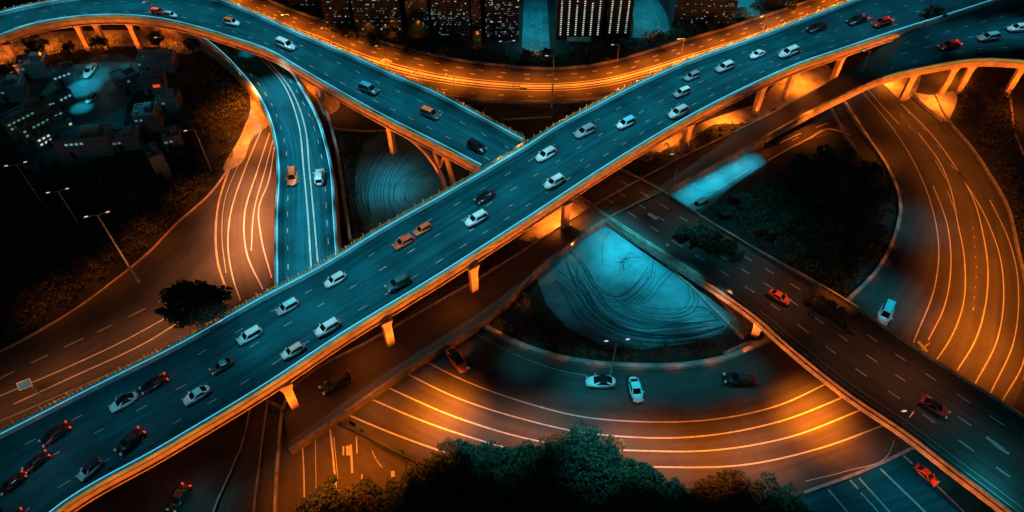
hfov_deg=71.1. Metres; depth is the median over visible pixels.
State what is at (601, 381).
car
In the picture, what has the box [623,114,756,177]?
hedge
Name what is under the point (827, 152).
tree
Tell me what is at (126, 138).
house
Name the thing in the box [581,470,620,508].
tree
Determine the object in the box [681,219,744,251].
hedge
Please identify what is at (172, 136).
house
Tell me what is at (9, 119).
house
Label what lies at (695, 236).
tree
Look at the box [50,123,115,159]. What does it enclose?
house
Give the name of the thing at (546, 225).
bare ground
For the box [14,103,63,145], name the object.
house
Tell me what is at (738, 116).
bare ground
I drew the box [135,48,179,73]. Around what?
house
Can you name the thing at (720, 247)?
tree
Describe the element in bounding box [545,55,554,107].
street lamp
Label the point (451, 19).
office tower
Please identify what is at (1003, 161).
hedge
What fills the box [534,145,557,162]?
car
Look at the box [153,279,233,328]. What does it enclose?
tree
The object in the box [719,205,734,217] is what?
tree
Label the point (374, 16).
office tower
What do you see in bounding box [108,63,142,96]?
house
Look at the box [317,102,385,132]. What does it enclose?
side road
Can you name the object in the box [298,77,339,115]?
bare ground
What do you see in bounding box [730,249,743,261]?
tree
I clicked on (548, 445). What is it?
tree
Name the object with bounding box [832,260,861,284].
tree
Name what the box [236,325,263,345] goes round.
car
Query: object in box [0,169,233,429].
road
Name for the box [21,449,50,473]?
car
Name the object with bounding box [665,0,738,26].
office tower
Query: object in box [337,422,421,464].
kerb
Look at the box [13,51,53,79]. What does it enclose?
house
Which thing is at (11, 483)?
car
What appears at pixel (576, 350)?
hedge
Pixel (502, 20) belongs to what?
office tower
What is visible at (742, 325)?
footpath
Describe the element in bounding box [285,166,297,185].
car
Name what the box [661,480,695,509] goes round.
tree
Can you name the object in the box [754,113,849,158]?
short brown road
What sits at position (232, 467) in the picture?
ramp wall
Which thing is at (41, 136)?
house
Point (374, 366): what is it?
branch bridge
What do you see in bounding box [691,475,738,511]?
tree
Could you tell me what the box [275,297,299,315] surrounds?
car
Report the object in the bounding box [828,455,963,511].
road markings
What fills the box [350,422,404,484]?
worn road markings
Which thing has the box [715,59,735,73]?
car
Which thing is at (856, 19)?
car
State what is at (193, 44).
tree
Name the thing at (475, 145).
car
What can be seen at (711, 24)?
tree
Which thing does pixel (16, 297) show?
scrub
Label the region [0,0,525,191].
joining bridge
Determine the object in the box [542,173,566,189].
car
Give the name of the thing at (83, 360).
road markings
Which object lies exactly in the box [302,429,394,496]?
road markings
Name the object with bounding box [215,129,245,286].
kerb
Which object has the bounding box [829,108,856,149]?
barrier wall
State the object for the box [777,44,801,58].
car
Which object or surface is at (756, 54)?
car
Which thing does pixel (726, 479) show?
tree
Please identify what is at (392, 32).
tree
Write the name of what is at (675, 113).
car
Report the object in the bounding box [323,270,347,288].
car
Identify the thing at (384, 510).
tree
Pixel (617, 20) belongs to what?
office tower
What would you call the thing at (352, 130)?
kerb
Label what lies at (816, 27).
car
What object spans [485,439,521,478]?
tree
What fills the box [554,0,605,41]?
office tower
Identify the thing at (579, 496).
tree
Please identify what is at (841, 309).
tree
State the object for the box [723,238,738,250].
tree
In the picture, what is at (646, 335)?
tyre marks
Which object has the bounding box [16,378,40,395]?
road sign
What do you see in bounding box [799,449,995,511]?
road
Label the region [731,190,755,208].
tree
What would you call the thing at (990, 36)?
car
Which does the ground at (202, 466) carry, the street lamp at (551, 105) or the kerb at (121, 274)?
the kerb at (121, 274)
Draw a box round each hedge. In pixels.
[0,29,201,64]
[327,0,779,69]
[337,130,379,237]
[447,96,516,132]
[453,236,538,288]
[490,284,730,361]
[620,339,676,349]
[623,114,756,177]
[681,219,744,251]
[802,291,858,337]
[957,79,1023,238]
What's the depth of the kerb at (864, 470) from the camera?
115.55 m
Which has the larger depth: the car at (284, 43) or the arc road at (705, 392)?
the car at (284, 43)
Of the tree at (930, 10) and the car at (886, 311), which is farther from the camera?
the tree at (930, 10)
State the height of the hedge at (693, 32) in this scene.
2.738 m
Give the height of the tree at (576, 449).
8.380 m
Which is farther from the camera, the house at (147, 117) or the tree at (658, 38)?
the tree at (658, 38)
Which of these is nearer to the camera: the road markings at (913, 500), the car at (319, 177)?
the road markings at (913, 500)
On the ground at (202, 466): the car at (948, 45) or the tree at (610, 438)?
the tree at (610, 438)
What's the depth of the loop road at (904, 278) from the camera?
146.28 m
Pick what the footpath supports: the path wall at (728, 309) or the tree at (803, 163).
the path wall at (728, 309)
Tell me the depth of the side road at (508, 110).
178.75 m
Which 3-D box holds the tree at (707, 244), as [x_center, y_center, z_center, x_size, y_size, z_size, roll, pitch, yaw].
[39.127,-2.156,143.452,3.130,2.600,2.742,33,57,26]
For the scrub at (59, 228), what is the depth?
157.36 m
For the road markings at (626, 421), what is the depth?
121.27 m
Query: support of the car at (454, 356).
on the arc road at (705, 392)
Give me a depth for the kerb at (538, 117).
176.08 m
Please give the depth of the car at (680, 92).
165.07 m
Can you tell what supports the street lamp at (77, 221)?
on the ground at (202, 466)
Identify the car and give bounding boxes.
[0,470,26,495]
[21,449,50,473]
[38,420,71,447]
[75,455,103,481]
[81,62,98,77]
[84,92,98,103]
[108,390,138,412]
[113,426,145,455]
[139,372,168,394]
[150,7,163,14]
[162,10,177,18]
[166,482,191,511]
[181,383,211,405]
[209,356,234,374]
[222,16,239,26]
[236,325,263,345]
[273,36,296,50]
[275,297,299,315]
[280,340,305,359]
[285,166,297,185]
[313,168,325,185]
[313,316,341,337]
[318,370,353,395]
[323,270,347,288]
[357,80,379,95]
[384,272,411,292]
[392,233,415,250]
[412,221,432,236]
[418,105,440,120]
[444,344,469,373]
[463,209,489,227]
[465,138,486,153]
[474,188,496,204]
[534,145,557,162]
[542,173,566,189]
[573,122,597,138]
[586,373,616,388]
[615,114,636,129]
[627,376,643,402]
[667,104,690,119]
[672,85,691,98]
[683,69,700,81]
[689,197,708,211]
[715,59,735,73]
[723,370,757,386]
[749,49,766,59]
[767,288,791,304]
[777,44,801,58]
[806,21,829,33]
[846,14,869,25]
[870,16,893,27]
[875,299,896,325]
[912,462,939,486]
[918,394,950,418]
[937,39,962,51]
[977,30,1002,42]
[1006,22,1023,32]
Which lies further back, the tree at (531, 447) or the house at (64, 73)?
the house at (64, 73)
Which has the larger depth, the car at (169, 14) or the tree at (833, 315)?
the car at (169, 14)
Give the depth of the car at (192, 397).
112.61 m
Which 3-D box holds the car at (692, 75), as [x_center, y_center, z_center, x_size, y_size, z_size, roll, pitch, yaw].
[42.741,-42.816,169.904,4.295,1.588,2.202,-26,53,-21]
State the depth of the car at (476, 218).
138.03 m
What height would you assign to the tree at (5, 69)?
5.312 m
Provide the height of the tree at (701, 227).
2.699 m
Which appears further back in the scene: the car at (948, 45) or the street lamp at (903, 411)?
the car at (948, 45)
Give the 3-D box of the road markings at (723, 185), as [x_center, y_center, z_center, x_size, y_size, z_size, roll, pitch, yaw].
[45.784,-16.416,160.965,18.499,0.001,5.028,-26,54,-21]
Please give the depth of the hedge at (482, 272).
144.38 m
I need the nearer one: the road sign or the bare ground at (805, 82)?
the road sign
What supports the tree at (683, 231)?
on the crossing bridge at (880, 372)
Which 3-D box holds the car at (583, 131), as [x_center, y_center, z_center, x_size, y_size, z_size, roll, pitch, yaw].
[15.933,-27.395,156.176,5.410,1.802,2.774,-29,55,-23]
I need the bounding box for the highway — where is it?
[228,0,845,100]
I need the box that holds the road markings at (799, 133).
[780,122,827,143]
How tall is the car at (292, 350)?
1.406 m
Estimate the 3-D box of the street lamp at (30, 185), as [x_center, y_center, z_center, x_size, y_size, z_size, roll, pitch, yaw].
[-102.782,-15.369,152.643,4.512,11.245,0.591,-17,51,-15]
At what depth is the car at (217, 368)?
116.29 m
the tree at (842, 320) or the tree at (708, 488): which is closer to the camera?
the tree at (708, 488)
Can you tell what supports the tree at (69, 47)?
on the ground at (202, 466)
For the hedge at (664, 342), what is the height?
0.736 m
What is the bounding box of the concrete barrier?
[266,0,812,69]
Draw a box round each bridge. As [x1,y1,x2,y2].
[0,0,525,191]
[0,0,998,511]
[138,25,341,287]
[282,0,1023,454]
[572,168,1023,511]
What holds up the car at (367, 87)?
on the joining bridge at (396, 103)
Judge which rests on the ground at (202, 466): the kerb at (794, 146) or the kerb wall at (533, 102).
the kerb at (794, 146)
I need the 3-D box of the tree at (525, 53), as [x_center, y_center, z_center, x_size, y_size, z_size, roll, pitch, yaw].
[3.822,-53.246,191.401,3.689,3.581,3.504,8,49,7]
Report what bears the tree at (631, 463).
on the ground at (202, 466)
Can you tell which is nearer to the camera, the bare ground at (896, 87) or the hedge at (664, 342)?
the hedge at (664, 342)
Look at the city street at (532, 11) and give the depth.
204.15 m
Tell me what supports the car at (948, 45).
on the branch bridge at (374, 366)
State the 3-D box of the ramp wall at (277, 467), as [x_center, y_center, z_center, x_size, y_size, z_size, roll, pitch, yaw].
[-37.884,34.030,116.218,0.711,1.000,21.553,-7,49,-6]
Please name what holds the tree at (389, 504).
on the ground at (202, 466)
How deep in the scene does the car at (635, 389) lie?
124.34 m
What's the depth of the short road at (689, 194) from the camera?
161.30 m
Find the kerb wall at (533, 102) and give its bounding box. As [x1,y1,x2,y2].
[451,96,608,103]
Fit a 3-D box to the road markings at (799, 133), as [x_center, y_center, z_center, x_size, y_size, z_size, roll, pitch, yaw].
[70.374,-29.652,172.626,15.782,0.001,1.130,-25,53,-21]
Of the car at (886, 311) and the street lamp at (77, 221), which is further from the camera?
the street lamp at (77, 221)
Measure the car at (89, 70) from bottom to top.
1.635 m
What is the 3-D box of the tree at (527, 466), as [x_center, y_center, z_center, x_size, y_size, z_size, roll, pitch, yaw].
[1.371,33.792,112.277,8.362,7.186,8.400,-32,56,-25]
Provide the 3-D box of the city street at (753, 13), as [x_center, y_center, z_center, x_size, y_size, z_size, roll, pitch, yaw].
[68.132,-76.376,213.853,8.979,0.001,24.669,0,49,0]
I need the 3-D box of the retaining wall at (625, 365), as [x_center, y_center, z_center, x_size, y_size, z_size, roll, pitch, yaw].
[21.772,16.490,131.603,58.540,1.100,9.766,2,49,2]
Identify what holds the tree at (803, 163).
on the ground at (202, 466)
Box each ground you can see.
[0,0,1023,511]
[0,30,198,64]
[223,94,268,170]
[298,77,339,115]
[519,202,583,242]
[636,104,772,160]
[762,64,831,107]
[884,75,920,100]
[917,91,956,120]
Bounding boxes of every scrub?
[0,56,247,338]
[0,110,184,276]
[729,148,895,296]
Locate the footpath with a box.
[694,282,752,335]
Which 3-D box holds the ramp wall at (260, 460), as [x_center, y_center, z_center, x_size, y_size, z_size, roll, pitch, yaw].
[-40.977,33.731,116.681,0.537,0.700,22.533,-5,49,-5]
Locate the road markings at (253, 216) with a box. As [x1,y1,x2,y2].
[222,131,274,299]
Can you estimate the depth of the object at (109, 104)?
180.05 m
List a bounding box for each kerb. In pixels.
[0,122,247,352]
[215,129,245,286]
[333,127,385,131]
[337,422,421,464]
[502,116,551,119]
[767,128,849,160]
[803,446,914,493]
[1009,93,1023,155]
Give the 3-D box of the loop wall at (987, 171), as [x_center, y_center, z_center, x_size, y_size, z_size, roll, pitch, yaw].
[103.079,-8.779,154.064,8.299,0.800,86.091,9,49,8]
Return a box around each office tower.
[288,0,321,9]
[321,0,353,26]
[351,0,405,33]
[404,0,431,33]
[430,0,471,39]
[471,0,482,44]
[485,0,518,40]
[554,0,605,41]
[603,0,634,37]
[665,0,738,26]
[759,0,797,9]
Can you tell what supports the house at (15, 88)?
on the ground at (202, 466)
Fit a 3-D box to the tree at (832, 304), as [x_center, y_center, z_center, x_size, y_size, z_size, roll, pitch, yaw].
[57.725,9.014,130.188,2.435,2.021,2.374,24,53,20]
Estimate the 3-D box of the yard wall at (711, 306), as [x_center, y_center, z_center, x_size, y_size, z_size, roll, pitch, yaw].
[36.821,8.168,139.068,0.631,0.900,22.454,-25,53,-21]
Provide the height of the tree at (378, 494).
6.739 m
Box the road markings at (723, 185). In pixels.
[679,164,747,197]
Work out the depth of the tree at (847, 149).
164.62 m
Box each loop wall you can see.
[842,101,901,300]
[935,94,1023,381]
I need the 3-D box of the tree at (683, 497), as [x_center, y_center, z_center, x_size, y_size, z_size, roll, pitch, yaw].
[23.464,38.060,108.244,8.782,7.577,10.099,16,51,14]
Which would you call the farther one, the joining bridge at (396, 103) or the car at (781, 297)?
the joining bridge at (396, 103)
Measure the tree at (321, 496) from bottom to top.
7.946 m
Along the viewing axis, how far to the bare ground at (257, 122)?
172.89 m
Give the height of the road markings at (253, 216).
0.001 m
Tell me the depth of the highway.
191.05 m
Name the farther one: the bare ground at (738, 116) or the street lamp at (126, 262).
the bare ground at (738, 116)
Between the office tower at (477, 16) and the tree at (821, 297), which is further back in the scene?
the office tower at (477, 16)
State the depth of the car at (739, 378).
125.90 m
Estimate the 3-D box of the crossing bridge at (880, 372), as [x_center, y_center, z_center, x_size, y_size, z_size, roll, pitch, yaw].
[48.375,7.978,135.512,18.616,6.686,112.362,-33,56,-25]
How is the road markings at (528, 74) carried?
on the highway
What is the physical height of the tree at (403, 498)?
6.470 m
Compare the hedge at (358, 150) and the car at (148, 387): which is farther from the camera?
the hedge at (358, 150)
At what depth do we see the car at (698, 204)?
154.89 m
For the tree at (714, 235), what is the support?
on the crossing bridge at (880, 372)
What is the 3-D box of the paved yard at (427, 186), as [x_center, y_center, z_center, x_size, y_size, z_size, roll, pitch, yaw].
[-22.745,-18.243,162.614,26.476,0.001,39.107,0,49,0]
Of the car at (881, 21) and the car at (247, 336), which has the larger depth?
the car at (881, 21)
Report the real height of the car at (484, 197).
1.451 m
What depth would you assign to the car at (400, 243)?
134.17 m
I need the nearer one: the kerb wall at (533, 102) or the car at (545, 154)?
the car at (545, 154)
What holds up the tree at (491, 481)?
on the ground at (202, 466)
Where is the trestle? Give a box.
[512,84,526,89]
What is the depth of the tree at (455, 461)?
112.30 m
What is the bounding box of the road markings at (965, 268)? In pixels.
[863,89,1023,400]
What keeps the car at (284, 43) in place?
on the joining bridge at (396, 103)
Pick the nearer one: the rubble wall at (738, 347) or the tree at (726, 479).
the tree at (726, 479)
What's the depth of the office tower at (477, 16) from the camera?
193.41 m
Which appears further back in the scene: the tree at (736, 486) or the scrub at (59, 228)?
the scrub at (59, 228)
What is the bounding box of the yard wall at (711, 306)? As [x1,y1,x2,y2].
[664,263,743,339]
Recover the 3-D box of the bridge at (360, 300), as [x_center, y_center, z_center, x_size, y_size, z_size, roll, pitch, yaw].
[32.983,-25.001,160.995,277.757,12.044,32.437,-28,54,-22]
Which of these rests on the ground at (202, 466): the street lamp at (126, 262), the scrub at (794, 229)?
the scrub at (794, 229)
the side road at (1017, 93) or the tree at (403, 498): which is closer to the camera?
the tree at (403, 498)
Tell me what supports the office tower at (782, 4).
on the ground at (202, 466)
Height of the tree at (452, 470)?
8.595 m
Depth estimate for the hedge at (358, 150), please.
166.00 m
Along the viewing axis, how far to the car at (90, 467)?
104.57 m
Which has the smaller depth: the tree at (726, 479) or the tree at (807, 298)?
the tree at (726, 479)
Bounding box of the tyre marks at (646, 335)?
[545,229,729,350]
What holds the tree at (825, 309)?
on the crossing bridge at (880, 372)
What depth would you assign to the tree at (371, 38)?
195.69 m
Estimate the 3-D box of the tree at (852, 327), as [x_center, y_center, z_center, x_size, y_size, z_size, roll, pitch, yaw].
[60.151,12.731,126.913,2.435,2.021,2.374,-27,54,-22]
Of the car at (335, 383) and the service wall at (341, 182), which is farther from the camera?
the service wall at (341, 182)
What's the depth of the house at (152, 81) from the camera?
180.97 m
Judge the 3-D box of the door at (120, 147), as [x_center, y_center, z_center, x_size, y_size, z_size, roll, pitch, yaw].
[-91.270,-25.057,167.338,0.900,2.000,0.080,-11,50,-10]
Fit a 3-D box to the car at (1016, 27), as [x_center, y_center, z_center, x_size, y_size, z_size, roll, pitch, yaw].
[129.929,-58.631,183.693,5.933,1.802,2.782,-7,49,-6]
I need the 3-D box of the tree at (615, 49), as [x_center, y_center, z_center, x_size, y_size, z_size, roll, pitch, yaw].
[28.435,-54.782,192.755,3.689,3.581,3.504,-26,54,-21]
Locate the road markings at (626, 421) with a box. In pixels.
[350,333,894,480]
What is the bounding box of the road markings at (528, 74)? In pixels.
[230,0,841,100]
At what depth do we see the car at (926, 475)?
114.44 m
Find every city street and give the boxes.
[522,0,549,52]
[632,0,669,37]
[735,0,759,21]
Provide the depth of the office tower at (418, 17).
197.74 m
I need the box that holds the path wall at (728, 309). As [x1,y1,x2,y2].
[716,297,736,319]
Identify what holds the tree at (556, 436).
on the ground at (202, 466)
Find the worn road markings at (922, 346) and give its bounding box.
[902,113,976,351]
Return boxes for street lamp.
[4,161,43,203]
[45,188,80,223]
[83,211,140,282]
[183,129,212,171]
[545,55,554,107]
[603,338,630,375]
[901,410,914,424]
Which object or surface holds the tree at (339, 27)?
on the ground at (202, 466)
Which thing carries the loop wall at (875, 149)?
on the ground at (202, 466)
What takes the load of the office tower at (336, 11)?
on the ground at (202, 466)
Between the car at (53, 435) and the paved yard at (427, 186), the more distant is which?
the paved yard at (427, 186)
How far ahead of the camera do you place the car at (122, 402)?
111.83 m
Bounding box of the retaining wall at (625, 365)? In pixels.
[483,323,772,369]
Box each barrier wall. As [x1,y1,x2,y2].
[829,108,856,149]
[909,88,944,121]
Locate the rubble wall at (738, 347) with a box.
[723,331,766,354]
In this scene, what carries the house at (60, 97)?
on the ground at (202, 466)
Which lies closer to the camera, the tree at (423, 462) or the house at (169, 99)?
the tree at (423, 462)
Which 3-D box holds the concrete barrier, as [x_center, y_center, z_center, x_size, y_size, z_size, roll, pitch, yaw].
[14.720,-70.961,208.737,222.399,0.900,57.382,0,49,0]
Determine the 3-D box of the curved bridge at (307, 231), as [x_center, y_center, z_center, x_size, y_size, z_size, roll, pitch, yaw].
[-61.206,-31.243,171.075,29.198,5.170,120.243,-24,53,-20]
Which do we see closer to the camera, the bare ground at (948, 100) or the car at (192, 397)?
the car at (192, 397)
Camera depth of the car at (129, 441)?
107.26 m
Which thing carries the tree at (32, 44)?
on the ground at (202, 466)
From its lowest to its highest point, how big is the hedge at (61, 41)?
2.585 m
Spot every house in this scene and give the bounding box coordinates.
[0,74,30,103]
[0,94,51,142]
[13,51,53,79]
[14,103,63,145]
[28,114,74,151]
[45,86,75,107]
[47,61,80,86]
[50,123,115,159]
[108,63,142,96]
[109,125,143,152]
[131,101,164,134]
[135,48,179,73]
[139,68,168,95]
[142,141,171,179]
[154,88,183,112]
[160,124,184,151]
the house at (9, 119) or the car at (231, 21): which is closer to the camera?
the house at (9, 119)
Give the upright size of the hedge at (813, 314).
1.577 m
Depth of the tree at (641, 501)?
107.56 m
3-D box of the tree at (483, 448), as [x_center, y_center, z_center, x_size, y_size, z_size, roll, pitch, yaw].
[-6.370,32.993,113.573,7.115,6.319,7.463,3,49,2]
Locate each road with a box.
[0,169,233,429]
[217,89,317,309]
[217,391,409,511]
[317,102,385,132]
[342,294,910,504]
[478,102,571,121]
[670,151,768,212]
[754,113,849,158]
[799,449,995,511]
[846,84,1023,406]
[916,67,983,94]
[1011,82,1023,146]
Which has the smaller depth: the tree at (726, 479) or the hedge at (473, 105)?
the tree at (726, 479)
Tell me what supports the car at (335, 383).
on the branch bridge at (374, 366)
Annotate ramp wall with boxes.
[213,409,250,511]
[252,402,268,511]
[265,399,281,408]
[273,408,283,511]
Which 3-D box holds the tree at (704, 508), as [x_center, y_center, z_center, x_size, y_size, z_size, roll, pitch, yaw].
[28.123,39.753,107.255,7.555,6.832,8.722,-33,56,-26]
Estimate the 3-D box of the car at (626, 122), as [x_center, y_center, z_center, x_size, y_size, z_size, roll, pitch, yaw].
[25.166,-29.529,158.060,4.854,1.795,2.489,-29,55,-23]
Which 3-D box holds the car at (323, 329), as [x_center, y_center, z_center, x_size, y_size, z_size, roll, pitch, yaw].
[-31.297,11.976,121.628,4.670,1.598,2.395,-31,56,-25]
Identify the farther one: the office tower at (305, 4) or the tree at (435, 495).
the office tower at (305, 4)
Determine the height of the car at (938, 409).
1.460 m
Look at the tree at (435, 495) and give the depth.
107.52 m
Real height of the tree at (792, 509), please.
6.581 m
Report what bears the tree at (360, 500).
on the ground at (202, 466)
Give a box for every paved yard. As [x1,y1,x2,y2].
[355,132,466,234]
[537,225,730,348]
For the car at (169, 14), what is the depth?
187.83 m
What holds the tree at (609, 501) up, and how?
on the ground at (202, 466)
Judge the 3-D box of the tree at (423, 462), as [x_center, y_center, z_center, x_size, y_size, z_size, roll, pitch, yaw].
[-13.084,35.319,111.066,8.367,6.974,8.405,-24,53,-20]
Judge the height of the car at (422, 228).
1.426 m
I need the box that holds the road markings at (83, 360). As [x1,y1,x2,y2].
[0,301,223,420]
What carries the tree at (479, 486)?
on the ground at (202, 466)
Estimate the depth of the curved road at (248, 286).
152.59 m
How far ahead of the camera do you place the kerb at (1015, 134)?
174.35 m
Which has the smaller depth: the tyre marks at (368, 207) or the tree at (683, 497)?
the tree at (683, 497)
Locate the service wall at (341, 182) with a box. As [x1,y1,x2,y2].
[313,86,351,242]
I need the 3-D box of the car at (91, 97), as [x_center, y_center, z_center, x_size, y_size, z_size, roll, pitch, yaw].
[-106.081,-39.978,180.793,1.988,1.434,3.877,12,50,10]
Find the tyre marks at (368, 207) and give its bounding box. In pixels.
[351,138,451,225]
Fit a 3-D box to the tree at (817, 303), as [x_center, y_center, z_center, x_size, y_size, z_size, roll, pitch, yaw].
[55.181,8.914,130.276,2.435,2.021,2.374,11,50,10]
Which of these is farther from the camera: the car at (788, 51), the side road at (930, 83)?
the side road at (930, 83)
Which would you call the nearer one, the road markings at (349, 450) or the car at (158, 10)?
the road markings at (349, 450)
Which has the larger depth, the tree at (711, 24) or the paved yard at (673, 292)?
the tree at (711, 24)
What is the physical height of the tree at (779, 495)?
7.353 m
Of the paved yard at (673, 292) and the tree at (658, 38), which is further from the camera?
the tree at (658, 38)
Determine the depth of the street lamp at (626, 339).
120.69 m
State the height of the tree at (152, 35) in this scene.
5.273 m
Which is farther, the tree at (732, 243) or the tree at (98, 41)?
the tree at (98, 41)
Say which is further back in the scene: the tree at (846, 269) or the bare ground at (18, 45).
the bare ground at (18, 45)
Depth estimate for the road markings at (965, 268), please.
143.01 m
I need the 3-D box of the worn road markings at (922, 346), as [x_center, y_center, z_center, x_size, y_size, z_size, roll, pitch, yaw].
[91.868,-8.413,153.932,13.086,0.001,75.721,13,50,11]
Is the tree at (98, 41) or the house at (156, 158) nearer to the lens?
the house at (156, 158)
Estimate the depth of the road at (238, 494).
116.45 m
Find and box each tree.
[0,60,15,76]
[20,34,49,53]
[60,40,76,57]
[88,35,106,53]
[145,29,165,47]
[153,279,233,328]
[183,37,198,53]
[294,498,328,511]
[300,473,356,511]
[326,482,381,511]
[333,22,347,35]
[346,476,398,511]
[363,33,378,44]
[372,507,388,511]
[379,469,429,511]
[379,495,406,511]
[388,29,397,35]
[398,457,447,510]
[404,459,469,511]
[416,436,477,491]
[442,453,478,490]
[450,438,494,476]
[455,459,504,508]
[468,453,516,497]
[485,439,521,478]
[494,446,541,498]
[509,439,548,488]
[519,48,532,59]
[519,441,566,495]
[536,432,575,471]
[540,47,553,60]
[542,420,619,495]
[552,470,593,511]
[573,434,626,488]
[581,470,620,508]
[587,440,638,487]
[591,483,644,511]
[610,45,625,57]
[615,461,653,492]
[616,463,669,511]
[642,474,695,511]
[653,32,666,45]
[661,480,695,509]
[676,226,691,236]
[677,485,720,511]
[689,230,704,243]
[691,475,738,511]
[692,220,709,235]
[702,237,716,249]
[706,19,719,31]
[708,230,723,240]
[710,468,765,511]
[711,241,731,254]
[717,467,762,511]
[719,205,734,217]
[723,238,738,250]
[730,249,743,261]
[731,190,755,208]
[751,471,804,511]
[776,500,810,511]
[789,153,810,169]
[803,294,811,303]
[810,298,822,309]
[816,144,835,161]
[816,295,825,302]
[818,304,830,314]
[824,299,837,308]
[829,309,841,320]
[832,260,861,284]
[837,306,845,315]
[837,316,847,324]
[843,147,857,157]
[844,321,859,332]
[858,161,883,179]
[919,5,947,19]
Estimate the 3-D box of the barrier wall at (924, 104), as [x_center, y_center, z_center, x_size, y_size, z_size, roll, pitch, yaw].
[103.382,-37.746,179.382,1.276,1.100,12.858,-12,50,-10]
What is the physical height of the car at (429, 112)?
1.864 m
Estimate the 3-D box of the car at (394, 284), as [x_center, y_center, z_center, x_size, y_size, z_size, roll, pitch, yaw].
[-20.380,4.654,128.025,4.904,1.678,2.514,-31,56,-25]
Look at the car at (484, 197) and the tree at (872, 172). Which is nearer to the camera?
the car at (484, 197)
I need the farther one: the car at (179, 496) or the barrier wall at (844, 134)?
the barrier wall at (844, 134)
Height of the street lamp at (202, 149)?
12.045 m
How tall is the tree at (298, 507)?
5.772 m
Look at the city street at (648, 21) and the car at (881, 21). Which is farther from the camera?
the city street at (648, 21)
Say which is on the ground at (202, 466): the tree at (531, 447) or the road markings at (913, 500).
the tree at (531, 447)
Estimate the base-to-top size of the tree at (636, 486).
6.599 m
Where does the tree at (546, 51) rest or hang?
on the ground at (202, 466)

